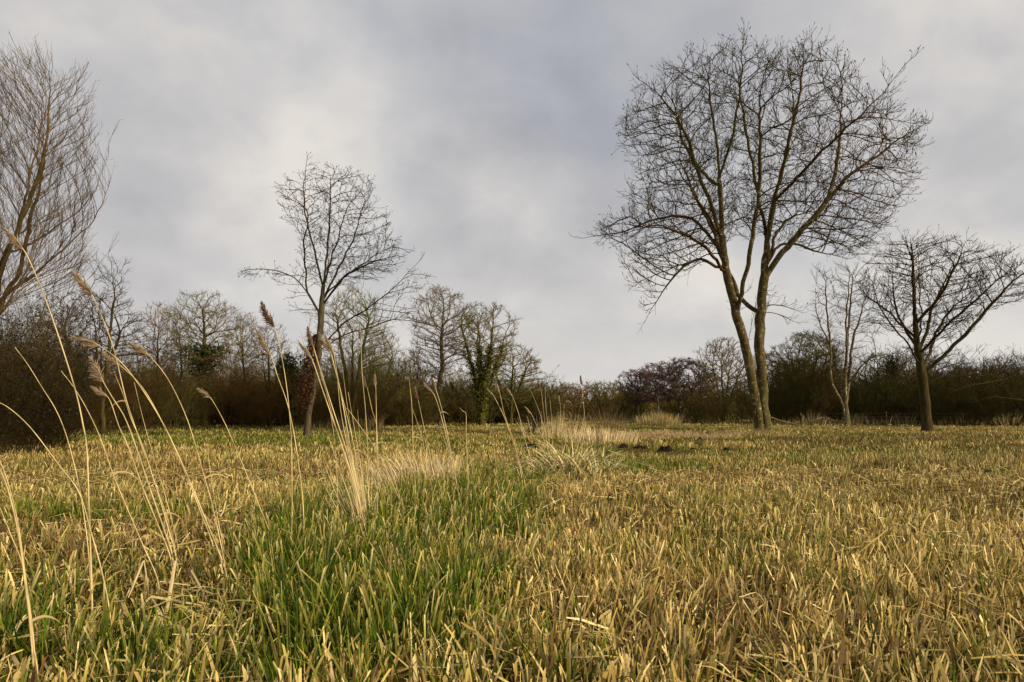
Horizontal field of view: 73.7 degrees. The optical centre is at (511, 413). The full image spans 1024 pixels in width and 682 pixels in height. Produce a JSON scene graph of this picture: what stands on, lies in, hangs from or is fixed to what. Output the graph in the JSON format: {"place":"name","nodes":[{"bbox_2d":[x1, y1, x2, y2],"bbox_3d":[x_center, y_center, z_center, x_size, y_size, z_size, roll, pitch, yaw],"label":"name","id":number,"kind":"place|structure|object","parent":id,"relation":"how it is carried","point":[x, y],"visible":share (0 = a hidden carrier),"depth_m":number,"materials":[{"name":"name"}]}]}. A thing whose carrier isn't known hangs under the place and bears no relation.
{"place":"outdoors","nodes":[
{"label":"outdoors","id":0,"kind":"place"},
{"bbox_2d":[0,414,1023,681],"bbox_3d":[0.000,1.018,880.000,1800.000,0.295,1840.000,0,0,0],"label":"ground","id":1,"kind":"structure","parent":0,"point":[734,432],"depth_m":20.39,"materials":[{"name":"green plant"}]},
{"bbox_2d":[0,508,35,673],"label":"reed","id":2,"kind":"object","parent":1,"relation":"on","point":[27,587],"visible":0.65,"depth_m":2.76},
{"bbox_2d":[0,461,38,681],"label":"reed","id":3,"kind":"object","parent":1,"relation":"on","point":[25,576],"visible":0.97,"depth_m":2.51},
{"bbox_2d":[0,468,58,665],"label":"reed","id":4,"kind":"object","parent":1,"relation":"on","point":[32,620],"visible":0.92,"depth_m":2.50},
{"bbox_2d":[0,326,93,455],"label":"shrub","id":5,"kind":"object","parent":1,"relation":"on","point":[51,414],"visible":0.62,"depth_m":17.54,"materials":[{"name":"brown plant"}]},
{"bbox_2d":[4,228,92,626],"bbox_3d":[-2.151,0.128,3.155,0.403,1.982,0.063,0,0,0],"label":"reed","id":6,"kind":"object","parent":1,"relation":"on","point":[14,240],"visible":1,"depth_m":3.17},
{"bbox_2d":[0,255,97,449],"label":"shrub","id":7,"kind":"object","parent":1,"relation":"on","point":[42,329],"visible":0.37,"depth_m":20.50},
{"bbox_2d":[0,309,102,454],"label":"shrub","id":8,"kind":"object","parent":1,"relation":"on","point":[6,394],"visible":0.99,"depth_m":15.95,"materials":[{"name":"brown plant"}]},
{"bbox_2d":[0,275,104,442],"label":"shrub","id":9,"kind":"object","parent":1,"relation":"on","point":[81,356],"visible":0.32,"depth_m":22.88,"materials":[{"name":"brown plant"}]},
{"bbox_2d":[16,349,90,601],"bbox_3d":[-2.499,0.380,3.723,0.399,1.480,0.008,0,0,-5],"label":"reed","id":10,"kind":"object","parent":1,"relation":"on","point":[76,476],"visible":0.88,"depth_m":3.73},
{"bbox_2d":[1,403,111,624],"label":"reed","id":11,"kind":"object","parent":1,"relation":"on","point":[84,509],"visible":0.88,"depth_m":3.17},
{"bbox_2d":[0,286,119,439],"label":"shrub","id":12,"kind":"object","parent":1,"relation":"on","point":[30,317],"visible":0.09,"depth_m":26.43,"materials":[{"name":"brown plant"}]},
{"bbox_2d":[15,348,106,448],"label":"shrub","id":13,"kind":"object","parent":1,"relation":"on","point":[73,428],"visible":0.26,"depth_m":21.05,"materials":[{"name":"brown plant"}]},
{"bbox_2d":[0,33,122,357],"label":"willow tree","id":14,"kind":"object","parent":1,"relation":"on","point":[28,202],"visible":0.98,"depth_m":22.01,"materials":[{"name":"brown plant"}]},
{"bbox_2d":[21,286,161,425],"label":"oak tree","id":15,"kind":"object","parent":1,"relation":"on","point":[116,342],"visible":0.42,"depth_m":50.39,"materials":[{"name":"plant"}]},
{"bbox_2d":[59,252,138,436],"bbox_3d":[-19.042,-3.157,32.080,3.015,8.720,3.157,0,0,0],"label":"elder tree","id":16,"kind":"object","parent":1,"relation":"on","point":[103,423],"visible":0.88,"depth_m":31.99,"materials":[{"name":"plant"}]},
{"bbox_2d":[57,313,147,434],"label":"shrub","id":17,"kind":"object","parent":1,"relation":"on","point":[98,404],"visible":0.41,"depth_m":34.12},
{"bbox_2d":[61,371,159,596],"bbox_3d":[-2.282,0.438,3.898,0.555,1.360,0.035,0,0,-2],"label":"reed","id":18,"kind":"object","parent":1,"relation":"on","point":[113,473],"visible":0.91,"depth_m":3.89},
{"bbox_2d":[70,270,176,556],"bbox_3d":[-2.609,0.070,4.594,0.710,2.073,0.104,0,0,0],"label":"reed","id":19,"kind":"object","parent":1,"relation":"on","point":[85,288],"visible":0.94,"depth_m":4.60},
{"bbox_2d":[90,386,172,568],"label":"reed","id":20,"kind":"object","parent":1,"relation":"on","point":[100,392],"visible":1,"depth_m":4.47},
{"bbox_2d":[88,356,178,563],"bbox_3d":[-2.538,0.361,4.594,0.625,1.492,0.089,0,0,-1],"label":"reed","id":21,"kind":"object","parent":1,"relation":"on","point":[97,373],"visible":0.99,"depth_m":4.60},
{"bbox_2d":[90,336,192,430],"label":"shrub","id":22,"kind":"object","parent":1,"relation":"on","point":[133,396],"visible":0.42,"depth_m":43.68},
{"bbox_2d":[115,375,177,570],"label":"reed","id":23,"kind":"object","parent":1,"relation":"on","point":[154,481],"visible":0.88,"depth_m":4.47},
{"bbox_2d":[69,336,224,569],"bbox_3d":[-2.226,0.317,4.178,0.964,1.589,0.086,0,0,0],"label":"reed","id":24,"kind":"object","parent":1,"relation":"on","point":[90,343],"visible":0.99,"depth_m":4.19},
{"bbox_2d":[123,301,184,425],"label":"ash tree","id":25,"kind":"object","parent":1,"relation":"on","point":[158,338],"visible":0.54,"depth_m":55.78,"materials":[{"name":"brown plant"}]},
{"bbox_2d":[134,382,178,555],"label":"reed","id":26,"kind":"object","parent":1,"relation":"on","point":[159,476],"visible":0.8,"depth_m":4.92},
{"bbox_2d":[102,352,213,551],"bbox_3d":[-2.541,0.327,4.910,0.830,1.550,0.076,0,0,0],"label":"reed","id":27,"kind":"object","parent":1,"relation":"on","point":[111,360],"visible":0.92,"depth_m":4.90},
{"bbox_2d":[165,561,176,613],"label":"broken leaf","id":28,"kind":"object","parent":1,"relation":"on","point":[172,579],"visible":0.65,"depth_m":3.66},
{"bbox_2d":[137,595,204,610],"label":"broken leaf","id":29,"kind":"object","parent":1,"relation":"on","point":[158,597],"visible":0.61,"depth_m":3.60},
{"bbox_2d":[148,307,199,424],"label":"ash tree","id":30,"kind":"object","parent":1,"relation":"on","point":[174,363],"visible":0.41,"depth_m":53.84,"materials":[{"name":"brown plant"}]},
{"bbox_2d":[127,342,227,587],"bbox_3d":[-1.982,0.345,4.058,0.596,1.534,0.056,0,0,-3],"label":"reed","id":31,"kind":"object","parent":1,"relation":"on","point":[140,350],"visible":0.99,"depth_m":4.07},
{"bbox_2d":[140,353,226,429],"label":"shrub","id":32,"kind":"object","parent":1,"relation":"on","point":[187,405],"visible":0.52,"depth_m":45.74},
{"bbox_2d":[158,289,252,426],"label":"oak tree","id":33,"kind":"object","parent":1,"relation":"on","point":[205,351],"visible":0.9,"depth_m":51.60,"materials":[{"name":"brown plant"}]},
{"bbox_2d":[157,350,267,428],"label":"shrub","id":34,"kind":"object","parent":1,"relation":"on","point":[220,398],"visible":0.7,"depth_m":47.00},
{"bbox_2d":[206,437,224,557],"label":"reed","id":35,"kind":"object","parent":1,"relation":"on","point":[215,505],"visible":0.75,"depth_m":4.54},
{"bbox_2d":[197,387,268,528],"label":"reed","id":36,"kind":"object","parent":1,"relation":"on","point":[203,392],"visible":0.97,"depth_m":4.90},
{"bbox_2d":[215,311,271,425],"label":"ash tree","id":37,"kind":"object","parent":1,"relation":"on","point":[251,330],"visible":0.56,"depth_m":55.82,"materials":[{"name":"brown plant"}]},
{"bbox_2d":[212,366,301,428],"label":"shrub","id":38,"kind":"object","parent":1,"relation":"on","point":[258,402],"visible":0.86,"depth_m":46.99,"materials":[{"name":"plant"}]},
{"bbox_2d":[242,321,292,425],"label":"ash tree","id":39,"kind":"object","parent":1,"relation":"on","point":[268,362],"visible":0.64,"depth_m":54.72,"materials":[{"name":"brown plant"}]},
{"bbox_2d":[258,301,291,535],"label":"reed","id":40,"kind":"object","parent":1,"relation":"on","point":[267,318],"visible":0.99,"depth_m":4.86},
{"bbox_2d":[256,331,304,527],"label":"reed","id":41,"kind":"object","parent":1,"relation":"on","point":[262,343],"visible":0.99,"depth_m":5.08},
{"bbox_2d":[266,348,309,427],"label":"hawthorn tree","id":42,"kind":"object","parent":1,"relation":"on","point":[287,363],"visible":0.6,"depth_m":51.74,"materials":[{"name":"brown plant"}]},
{"bbox_2d":[278,356,354,428],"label":"shrub","id":43,"kind":"object","parent":1,"relation":"on","point":[317,410],"visible":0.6,"depth_m":45.72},
{"bbox_2d":[299,342,359,522],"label":"reed","id":44,"kind":"object","parent":1,"relation":"on","point":[306,352],"visible":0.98,"depth_m":5.63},
{"bbox_2d":[326,414,338,517],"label":"reed","id":45,"kind":"object","parent":1,"relation":"on","point":[336,472],"visible":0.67,"depth_m":5.79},
{"bbox_2d":[237,151,433,437],"bbox_3d":[-7.586,-4.880,29.867,8.591,12.105,4.591,0,0,0],"label":"alder tree","id":46,"kind":"object","parent":1,"relation":"on","point":[306,407],"visible":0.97,"depth_m":29.57,"materials":[{"name":"brown plant"}]},
{"bbox_2d":[306,326,366,534],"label":"reed","id":47,"kind":"object","parent":1,"relation":"on","point":[309,338],"visible":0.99,"depth_m":5.17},
{"bbox_2d":[320,372,360,529],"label":"reed","id":48,"kind":"object","parent":1,"relation":"on","point":[344,453],"visible":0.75,"depth_m":5.51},
{"bbox_2d":[318,332,370,520],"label":"reed","id":49,"kind":"object","parent":1,"relation":"on","point":[322,341],"visible":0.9,"depth_m":6.01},
{"bbox_2d":[324,334,364,519],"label":"reed","id":50,"kind":"object","parent":1,"relation":"on","point":[328,344],"visible":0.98,"depth_m":5.80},
{"bbox_2d":[338,388,361,509],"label":"reed","id":51,"kind":"object","parent":1,"relation":"on","point":[346,443],"visible":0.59,"depth_m":5.64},
{"bbox_2d":[303,282,398,426],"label":"sallow tree","id":52,"kind":"object","parent":1,"relation":"on","point":[352,341],"visible":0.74,"depth_m":49.59,"materials":[{"name":"brown plant"}]},
{"bbox_2d":[324,458,381,524],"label":"grass tuft","id":53,"kind":"object","parent":1,"relation":"on","point":[346,499],"visible":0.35,"depth_m":6.13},
{"bbox_2d":[321,343,406,429],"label":"shrub","id":54,"kind":"object","parent":1,"relation":"on","point":[372,399],"visible":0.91,"depth_m":45.92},
{"bbox_2d":[358,326,369,489],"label":"reed","id":55,"kind":"object","parent":1,"relation":"on","point":[359,333],"visible":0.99,"depth_m":8.06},
{"bbox_2d":[361,373,386,474],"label":"reed","id":56,"kind":"object","parent":1,"relation":"on","point":[364,382],"visible":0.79,"depth_m":10.07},
{"bbox_2d":[346,408,403,507],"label":"reed","id":57,"kind":"object","parent":1,"relation":"on","point":[379,456],"visible":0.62,"depth_m":6.29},
{"bbox_2d":[373,374,377,510],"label":"reed","id":58,"kind":"object","parent":1,"relation":"on","point":[374,381],"visible":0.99,"depth_m":6.00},
{"bbox_2d":[356,326,409,396],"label":"ash tree","id":59,"kind":"object","parent":1,"relation":"on","point":[384,339],"visible":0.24,"depth_m":61.80,"materials":[{"name":"brown plant"}]},
{"bbox_2d":[357,467,430,490],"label":"grass tuft","id":60,"kind":"object","parent":1,"relation":"on","point":[387,477],"visible":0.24,"depth_m":9.63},
{"bbox_2d":[376,346,440,426],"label":"hawthorn tree","id":61,"kind":"object","parent":1,"relation":"on","point":[418,368],"visible":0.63,"depth_m":57.55,"materials":[{"name":"plant"}]},
{"bbox_2d":[409,382,422,492],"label":"reed","id":62,"kind":"object","parent":1,"relation":"on","point":[412,439],"visible":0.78,"depth_m":7.79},
{"bbox_2d":[361,444,473,486],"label":"grass tuft","id":63,"kind":"object","parent":1,"relation":"on","point":[428,470],"visible":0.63,"depth_m":10.71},
{"bbox_2d":[387,379,450,425],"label":"shrub","id":64,"kind":"object","parent":1,"relation":"on","point":[429,413],"visible":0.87,"depth_m":55.20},
{"bbox_2d":[423,382,454,474],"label":"reed","id":65,"kind":"object","parent":1,"relation":"on","point":[428,388],"visible":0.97,"depth_m":9.67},
{"bbox_2d":[402,285,481,425],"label":"ash tree","id":66,"kind":"object","parent":1,"relation":"on","point":[441,357],"visible":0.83,"depth_m":63.66,"materials":[{"name":"brown plant"}]},
{"bbox_2d":[430,377,457,489],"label":"reed","id":67,"kind":"object","parent":1,"relation":"on","point":[432,382],"visible":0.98,"depth_m":8.67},
{"bbox_2d":[426,373,517,424],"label":"shrub","id":68,"kind":"object","parent":1,"relation":"on","point":[472,408],"visible":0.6,"depth_m":63.33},
{"bbox_2d":[441,301,521,424],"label":"oak tree","id":69,"kind":"object","parent":1,"relation":"on","point":[481,376],"visible":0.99,"depth_m":59.52,"materials":[{"name":"green plant"}]},
{"bbox_2d":[487,388,522,480],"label":"reed","id":70,"kind":"object","parent":1,"relation":"on","point":[488,390],"visible":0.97,"depth_m":9.72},
{"bbox_2d":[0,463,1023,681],"bbox_3d":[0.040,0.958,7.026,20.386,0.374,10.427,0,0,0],"label":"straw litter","id":71,"kind":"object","parent":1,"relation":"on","point":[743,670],"visible":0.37,"depth_m":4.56,"materials":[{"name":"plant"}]},
{"bbox_2d":[0,335,1023,434],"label":"undergrowth","id":72,"kind":"object","parent":1,"relation":"on","point":[138,420],"visible":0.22,"depth_m":56.54,"materials":[{"name":"plant"}]},
{"bbox_2d":[483,339,550,424],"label":"oak tree","id":73,"kind":"object","parent":1,"relation":"on","point":[515,397],"visible":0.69,"depth_m":69.56,"materials":[{"name":"brown plant"}]},
{"bbox_2d":[488,382,565,423],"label":"shrub","id":74,"kind":"object","parent":1,"relation":"on","point":[539,403],"visible":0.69,"depth_m":73.75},
{"bbox_2d":[35,409,1023,430],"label":"dry grass","id":75,"kind":"structure","parent":1,"relation":"on","point":[807,420],"depth_m":63.96,"materials":[{"name":"plant"}]},
{"bbox_2d":[527,410,546,430],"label":"dead bush","id":76,"kind":"object","parent":1,"relation":"on","point":[535,419],"visible":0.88,"depth_m":36.88,"materials":[{"name":"brown plant"}]},
{"bbox_2d":[54,316,1022,426],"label":"saplings","id":77,"kind":"object","parent":1,"relation":"on","point":[379,390],"visible":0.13,"depth_m":61.67,"materials":[{"name":"plant"}]},
{"bbox_2d":[80,365,1004,420],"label":"distant woodland","id":78,"kind":"object","parent":1,"relation":"on","point":[653,409],"visible":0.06,"depth_m":121.26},
{"bbox_2d":[518,415,589,437],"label":"grass tuft","id":79,"kind":"object","parent":1,"relation":"on","point":[554,431],"visible":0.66,"depth_m":29.93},
{"bbox_2d":[549,382,583,419],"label":"sallow tree","id":80,"kind":"object","parent":1,"relation":"on","point":[571,397],"visible":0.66,"depth_m":104.40,"materials":[{"name":"brown plant"}]},
{"bbox_2d":[492,432,660,478],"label":"sedge tussock","id":81,"kind":"object","parent":1,"relation":"on","point":[574,461],"visible":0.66,"depth_m":11.78,"materials":[{"name":"plant"}]},
{"bbox_2d":[566,378,628,419],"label":"sallow tree","id":82,"kind":"object","parent":1,"relation":"on","point":[586,395],"visible":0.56,"depth_m":107.31,"materials":[{"name":"brown plant"}]},
{"bbox_2d":[561,424,638,444],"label":"grass tuft","id":83,"kind":"object","parent":1,"relation":"on","point":[604,438],"visible":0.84,"depth_m":23.87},
{"bbox_2d":[588,406,631,428],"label":"reed stand","id":84,"kind":"object","parent":1,"relation":"on","point":[609,420],"visible":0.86,"depth_m":47.82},
{"bbox_2d":[588,381,653,421],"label":"shrub","id":85,"kind":"object","parent":1,"relation":"on","point":[623,407],"visible":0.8,"depth_m":88.97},
{"bbox_2d":[616,367,664,417],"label":"birch tree","id":86,"kind":"object","parent":1,"relation":"on","point":[627,384],"visible":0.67,"depth_m":87.46,"materials":[{"name":"brown plant"}]},
{"bbox_2d":[628,361,687,417],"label":"birch tree","id":87,"kind":"object","parent":1,"relation":"on","point":[656,399],"visible":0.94,"depth_m":85.10,"materials":[{"name":"brown plant"}]},
{"bbox_2d":[635,411,683,426],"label":"reed stand","id":88,"kind":"object","parent":1,"relation":"on","point":[661,420],"visible":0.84,"depth_m":57.50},
{"bbox_2d":[657,445,674,451],"bbox_3d":[4.442,1.028,19.622,0.683,0.241,0.349,0,0,0],"label":"peat clod","id":89,"kind":"object","parent":1,"relation":"on","point":[667,448],"visible":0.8,"depth_m":19.54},
{"bbox_2d":[594,430,745,439],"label":"grass bank","id":90,"kind":"structure","parent":1,"relation":"on","point":[648,434],"depth_m":26.83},
{"bbox_2d":[652,356,717,420],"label":"birch tree","id":91,"kind":"object","parent":1,"relation":"on","point":[690,363],"visible":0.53,"depth_m":87.26,"materials":[{"name":"brown plant"}]},
{"bbox_2d":[659,390,722,422],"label":"shrub","id":92,"kind":"object","parent":1,"relation":"on","point":[695,419],"visible":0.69,"depth_m":84.31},
{"bbox_2d":[681,372,723,421],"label":"birch tree","id":93,"kind":"object","parent":1,"relation":"on","point":[688,386],"visible":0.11,"depth_m":89.50,"materials":[{"name":"brown plant"}]},
{"bbox_2d":[691,336,756,421],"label":"poplar tree","id":94,"kind":"object","parent":1,"relation":"on","point":[724,366],"visible":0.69,"depth_m":83.49,"materials":[{"name":"brown plant"}]},
{"bbox_2d":[670,370,783,422],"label":"shrub","id":95,"kind":"object","parent":1,"relation":"on","point":[713,409],"visible":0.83,"depth_m":75.86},
{"bbox_2d":[569,19,934,433],"bbox_3d":[11.206,-8.323,32.156,16.834,19.905,11.867,0,0,0],"label":"ash tree","id":96,"kind":"object","parent":1,"relation":"on","point":[758,385],"visible":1,"depth_m":31.36,"materials":[{"name":"brown plant"}]},
{"bbox_2d":[711,428,807,437],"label":"grass tuft","id":97,"kind":"object","parent":1,"relation":"on","point":[757,432],"visible":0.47,"depth_m":30.31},
{"bbox_2d":[747,351,785,416],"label":"poplar tree","id":98,"kind":"object","parent":1,"relation":"on","point":[767,371],"visible":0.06,"depth_m":85.85,"materials":[{"name":"brown plant"}]},
{"bbox_2d":[754,359,823,424],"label":"shrub","id":99,"kind":"object","parent":1,"relation":"on","point":[793,412],"visible":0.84,"depth_m":65.28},
{"bbox_2d":[765,329,853,422],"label":"sallow tree","id":100,"kind":"object","parent":1,"relation":"on","point":[824,349],"visible":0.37,"depth_m":69.27,"materials":[{"name":"brown plant"}]},
{"bbox_2d":[765,328,861,424],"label":"shrub","id":101,"kind":"object","parent":1,"relation":"on","point":[813,400],"visible":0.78,"depth_m":65.27,"materials":[{"name":"plant"}]},
{"bbox_2d":[805,260,898,424],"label":"dying tree","id":102,"kind":"object","parent":1,"relation":"on","point":[845,389],"visible":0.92,"depth_m":61.85,"materials":[{"name":"brown plant"}]},
{"bbox_2d":[850,352,903,420],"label":"sallow tree","id":103,"kind":"object","parent":1,"relation":"on","point":[867,366],"visible":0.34,"depth_m":73.63,"materials":[{"name":"brown plant"}]},
{"bbox_2d":[833,357,936,424],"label":"shrub","id":104,"kind":"object","parent":1,"relation":"on","point":[856,400],"visible":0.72,"depth_m":65.59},
{"bbox_2d":[876,348,907,420],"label":"holly tree","id":105,"kind":"object","parent":1,"relation":"on","point":[889,371],"visible":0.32,"depth_m":71.83,"materials":[{"name":"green plant"}]},
{"bbox_2d":[810,412,1021,425],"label":"wire fence","id":106,"kind":"object","parent":1,"relation":"on","point":[886,420],"visible":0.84,"depth_m":57.83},
{"bbox_2d":[877,364,972,424],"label":"shrub","id":107,"kind":"object","parent":1,"relation":"on","point":[915,411],"visible":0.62,"depth_m":63.21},
{"bbox_2d":[881,342,974,422],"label":"hawthorn tree","id":108,"kind":"object","parent":1,"relation":"on","point":[905,363],"visible":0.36,"depth_m":69.46,"materials":[{"name":"brown plant"}]},
{"bbox_2d":[849,224,1023,431],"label":"maple tree","id":109,"kind":"object","parent":1,"relation":"on","point":[923,392],"visible":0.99,"depth_m":40.35,"materials":[{"name":"brown plant"}]},
{"bbox_2d":[905,359,1020,425],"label":"shrub","id":110,"kind":"object","parent":1,"relation":"on","point":[954,415],"visible":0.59,"depth_m":60.28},
{"bbox_2d":[930,365,1009,422],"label":"hawthorn tree","id":111,"kind":"object","parent":1,"relation":"on","point":[943,377],"visible":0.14,"depth_m":67.67,"materials":[{"name":"brown plant"}]},
{"bbox_2d":[937,355,1023,425],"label":"shrub","id":112,"kind":"object","parent":1,"relation":"on","point":[981,410],"visible":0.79,"depth_m":58.04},
{"bbox_2d":[947,349,1023,408],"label":"sallow tree","id":113,"kind":"object","parent":1,"relation":"on","point":[1000,372],"visible":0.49,"depth_m":62.63,"materials":[{"name":"brown plant"}]},
{"bbox_2d":[984,350,1023,423],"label":"shrub","id":114,"kind":"object","parent":1,"relation":"on","point":[1020,388],"visible":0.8,"depth_m":56.54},
{"bbox_2d":[0,0,1023,402],"label":"sky","id":115,"kind":"structure","parent":0,"point":[485,128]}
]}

